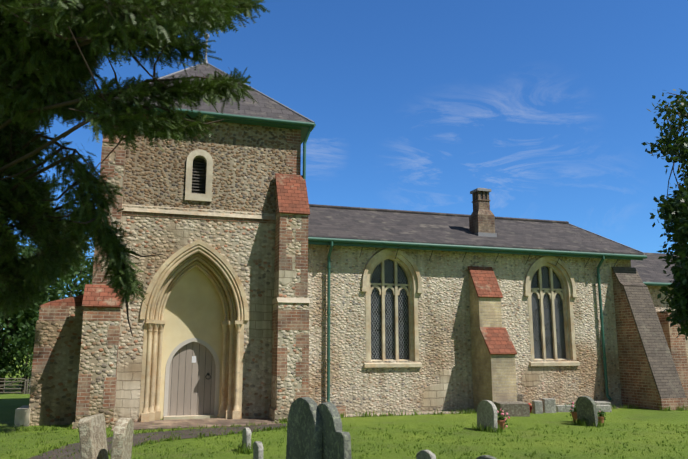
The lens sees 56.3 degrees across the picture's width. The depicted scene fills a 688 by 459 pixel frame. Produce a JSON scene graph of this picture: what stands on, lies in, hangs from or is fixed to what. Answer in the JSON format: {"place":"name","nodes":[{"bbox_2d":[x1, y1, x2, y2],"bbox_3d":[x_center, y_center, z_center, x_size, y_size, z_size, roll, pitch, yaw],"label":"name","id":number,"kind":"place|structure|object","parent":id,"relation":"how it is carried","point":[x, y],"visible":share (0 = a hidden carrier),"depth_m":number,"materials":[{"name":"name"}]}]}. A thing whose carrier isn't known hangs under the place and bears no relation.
{"place":"outdoors","nodes":[
{"label":"outdoors","id":0,"kind":"place"},
{"bbox_2d":[111,111,300,421],"bbox_3d":[-3.923,1.260,17.113,4.730,7.168,4.755,3,-11,-17],"label":"stone trim","id":1,"kind":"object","parent":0,"point":[214,265],"visible":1,"depth_m":14.98,"materials":[{"name":"beige stone"}]},
{"bbox_2d":[0,353,687,458],"bbox_3d":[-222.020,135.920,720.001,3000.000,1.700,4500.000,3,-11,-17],"label":"ground","id":2,"kind":"structure","parent":0,"point":[641,418],"depth_m":11.53,"materials":[{"name":"green plant"}]},
{"bbox_2d":[0,376,30,393],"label":"fence","id":3,"kind":"object","parent":2,"relation":"on","point":[26,381],"visible":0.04,"depth_m":45.25,"materials":[{"name":"grey wood"}]},
{"bbox_2d":[0,328,34,393],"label":"hedge","id":4,"kind":"object","parent":2,"relation":"on","point":[7,366],"visible":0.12,"depth_m":47.42,"materials":[{"name":"green plant"}]},
{"bbox_2d":[21,352,32,378],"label":"bush","id":5,"kind":"object","parent":2,"relation":"on","point":[29,374],"visible":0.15,"depth_m":45.92,"materials":[{"name":"green plant"}]},
{"bbox_2d":[0,279,54,391],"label":"tree","id":6,"kind":"object","parent":2,"relation":"on","point":[9,325],"visible":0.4,"depth_m":47.99,"materials":[{"name":"green plant"}]},
{"bbox_2d":[2,239,66,334],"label":"tree","id":7,"kind":"object","parent":2,"relation":"on","point":[28,259],"depth_m":54.79,"materials":[{"name":"green plant"}]},
{"bbox_2d":[2,245,93,346],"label":"tree","id":8,"kind":"object","parent":2,"relation":"on","point":[79,287],"visible":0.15,"depth_m":52.02,"materials":[{"name":"green plant"}]},
{"bbox_2d":[16,237,93,383],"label":"tree","id":9,"kind":"object","parent":2,"relation":"on","point":[29,248],"visible":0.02,"depth_m":61.28,"materials":[{"name":"green plant"}]},
{"bbox_2d":[78,413,107,458],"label":"headstone","id":10,"kind":"object","parent":2,"relation":"on","point":[92,437],"visible":1,"depth_m":6.71,"materials":[{"name":"grey stone"}]},
{"bbox_2d":[111,418,133,458],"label":"headstone","id":11,"kind":"object","parent":2,"relation":"on","point":[122,440],"visible":1,"depth_m":6.66,"materials":[{"name":"grey stone"}]},
{"bbox_2d":[0,0,270,336],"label":"yew tree","id":12,"kind":"object","parent":2,"relation":"on","point":[53,53],"visible":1,"depth_m":7.07,"materials":[{"name":"green plant"}]},
{"bbox_2d":[114,114,300,422],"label":"tower","id":13,"kind":"structure","parent":2,"relation":"on","point":[249,161],"depth_m":15.13,"materials":[{"name":"brown stone"}]},
{"bbox_2d":[14,136,309,428],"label":"tower buttresses","id":14,"kind":"structure","parent":13,"relation":"attached to","point":[75,363],"depth_m":13.98,"materials":[{"name":"beige stone"}]},
{"bbox_2d":[159,267,223,418],"bbox_3d":[-3.591,2.526,15.255,1.800,4.000,0.060,3,-11,-17],"label":"porch plaster","id":15,"kind":"object","parent":13,"relation":"attached to","point":[194,307],"visible":0.33,"depth_m":15.32,"materials":[{"name":"beige paint"}]},
{"bbox_2d":[163,338,219,419],"bbox_3d":[-3.541,3.524,15.043,1.246,1.962,0.320,3,-11,-17],"label":"door","id":16,"kind":"structure","parent":13,"relation":"attached to","point":[192,377],"depth_m":15.12,"materials":[{"name":"grey wood"}]},
{"bbox_2d":[102,31,315,179],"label":"tower roof","id":17,"kind":"structure","parent":13,"relation":"on","point":[265,110],"depth_m":16.07,"materials":[{"name":"grey tile"}]},
{"bbox_2d":[242,428,251,452],"bbox_3d":[-1.526,3.324,10.095,0.090,0.414,0.306,4,-11,-22],"label":"footstone","id":18,"kind":"object","parent":2,"relation":"on","point":[246,435],"visible":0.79,"depth_m":10.01,"materials":[{"name":"grey stone"}]},
{"bbox_2d":[252,441,262,458],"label":"footstone","id":19,"kind":"object","parent":2,"relation":"on","point":[257,446],"visible":1,"depth_m":8.28,"materials":[{"name":"grey stone"}]},
{"bbox_2d":[286,397,322,458],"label":"headstone","id":20,"kind":"object","parent":2,"relation":"on","point":[304,432],"visible":0.98,"depth_m":6.37,"materials":[{"name":"grey stone"}]},
{"bbox_2d":[28,405,634,458],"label":"path","id":21,"kind":"structure","parent":2,"relation":"on","point":[183,423],"depth_m":13.03,"materials":[{"name":"grey gravel"}]},
{"bbox_2d":[317,402,351,458],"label":"headstone","id":22,"kind":"object","parent":2,"relation":"on","point":[336,442],"visible":0.77,"depth_m":6.04,"materials":[{"name":"grey stone"}]},
{"bbox_2d":[416,450,435,458],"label":"footstone","id":23,"kind":"object","parent":2,"relation":"on","point":[425,454],"visible":1,"depth_m":7.87,"materials":[{"name":"grey stone"}]},
{"bbox_2d":[307,244,630,413],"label":"nave walls","id":24,"kind":"structure","parent":2,"relation":"on","point":[440,379],"depth_m":16.94,"materials":[{"name":"beige stone"}]},
{"bbox_2d":[361,248,422,367],"bbox_3d":[1.211,2.009,16.736,1.680,3.078,0.375,3,-11,-17],"label":"window","id":25,"kind":"structure","parent":24,"relation":"attached to","point":[391,286],"depth_m":16.77,"materials":[{"name":"stone"}]},
{"bbox_2d":[308,204,644,254],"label":"nave roof","id":26,"kind":"structure","parent":24,"relation":"on","point":[340,222],"depth_m":18.92,"materials":[{"name":"grey tile"}]},
{"bbox_2d":[469,188,496,236],"bbox_3d":[4.059,-0.399,18.969,0.600,1.670,0.600,3,-11,-17],"label":"chimney","id":27,"kind":"object","parent":26,"relation":"on","point":[481,220],"visible":0.92,"depth_m":18.79,"materials":[{"name":"brick"}]},
{"bbox_2d":[308,237,646,415],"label":"gutters","id":28,"kind":"object","parent":24,"relation":"attached to","point":[331,242],"visible":0.94,"depth_m":17.09,"materials":[{"name":"metal"}]},
{"bbox_2d":[524,256,579,365],"bbox_3d":[5.768,2.265,18.122,1.680,3.078,0.375,3,-11,-17],"label":"window","id":29,"kind":"structure","parent":24,"relation":"attached to","point":[550,289],"depth_m":18.17,"materials":[{"name":"stone"}]},
{"bbox_2d":[468,266,687,409],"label":"buttresses","id":30,"kind":"structure","parent":24,"relation":"attached to","point":[649,377],"depth_m":17.24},
{"bbox_2d":[476,455,496,458],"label":"footstone","id":31,"kind":"object","parent":2,"relation":"on","point":[485,457],"visible":1,"depth_m":7.48,"materials":[{"name":"grey stone"}]},
{"bbox_2d":[477,400,497,430],"bbox_3d":[2.828,3.701,12.710,0.125,0.634,0.560,5,-12,-25],"label":"headstone","id":32,"kind":"object","parent":2,"relation":"on","point":[487,413],"visible":0.81,"depth_m":12.65,"materials":[{"name":"grey stone"}]},
{"bbox_2d":[497,408,509,428],"bbox_3d":[3.145,3.800,12.916,0.392,0.404,0.353,2,-11,-8],"label":"flower pot","id":33,"kind":"object","parent":2,"relation":"on","point":[501,420],"visible":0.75,"depth_m":12.85,"materials":[{"name":"ceramic"}]},
{"bbox_2d":[565,402,577,421],"bbox_3d":[5.129,3.990,14.101,0.452,0.461,0.470,3,-11,-17],"label":"flower pot","id":34,"kind":"object","parent":2,"relation":"on","point":[573,413],"visible":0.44,"depth_m":14.07,"materials":[{"name":"ceramic"}]},
{"bbox_2d":[576,396,597,426],"bbox_3d":[5.124,3.846,13.571,0.150,0.654,0.523,5,-11,-24],"label":"headstone","id":35,"kind":"object","parent":2,"relation":"on","point":[586,408],"visible":0.73,"depth_m":13.50,"materials":[{"name":"grey stone"}]},
{"bbox_2d":[597,409,605,422],"bbox_3d":[5.559,4.043,13.966,0.237,0.307,0.242,3,-11,-17],"label":"flower pot","id":36,"kind":"object","parent":2,"relation":"on","point":[601,416],"visible":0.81,"depth_m":13.91,"materials":[{"name":"ceramic"}]},
{"bbox_2d":[631,252,687,402],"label":"chancel","id":37,"kind":"structure","parent":2,"relation":"on","point":[652,275],"depth_m":19.77,"materials":[{"name":"grey brick"}]},
{"bbox_2d":[641,89,687,340],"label":"tree","id":38,"kind":"object","parent":2,"relation":"on","point":[673,211],"visible":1,"depth_m":5.23,"materials":[{"name":"green plant"}]},
{"bbox_2d":[3,0,687,329],"label":"sky","id":39,"kind":"structure","parent":0,"point":[413,105],"materials":[{"name":"blue"}]},
{"bbox_2d":[494,393,611,416],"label":"tomb stones","id":40,"kind":"object","parent":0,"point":[519,407],"visible":0.44,"depth_m":15.99,"materials":[{"name":"grey stone"}]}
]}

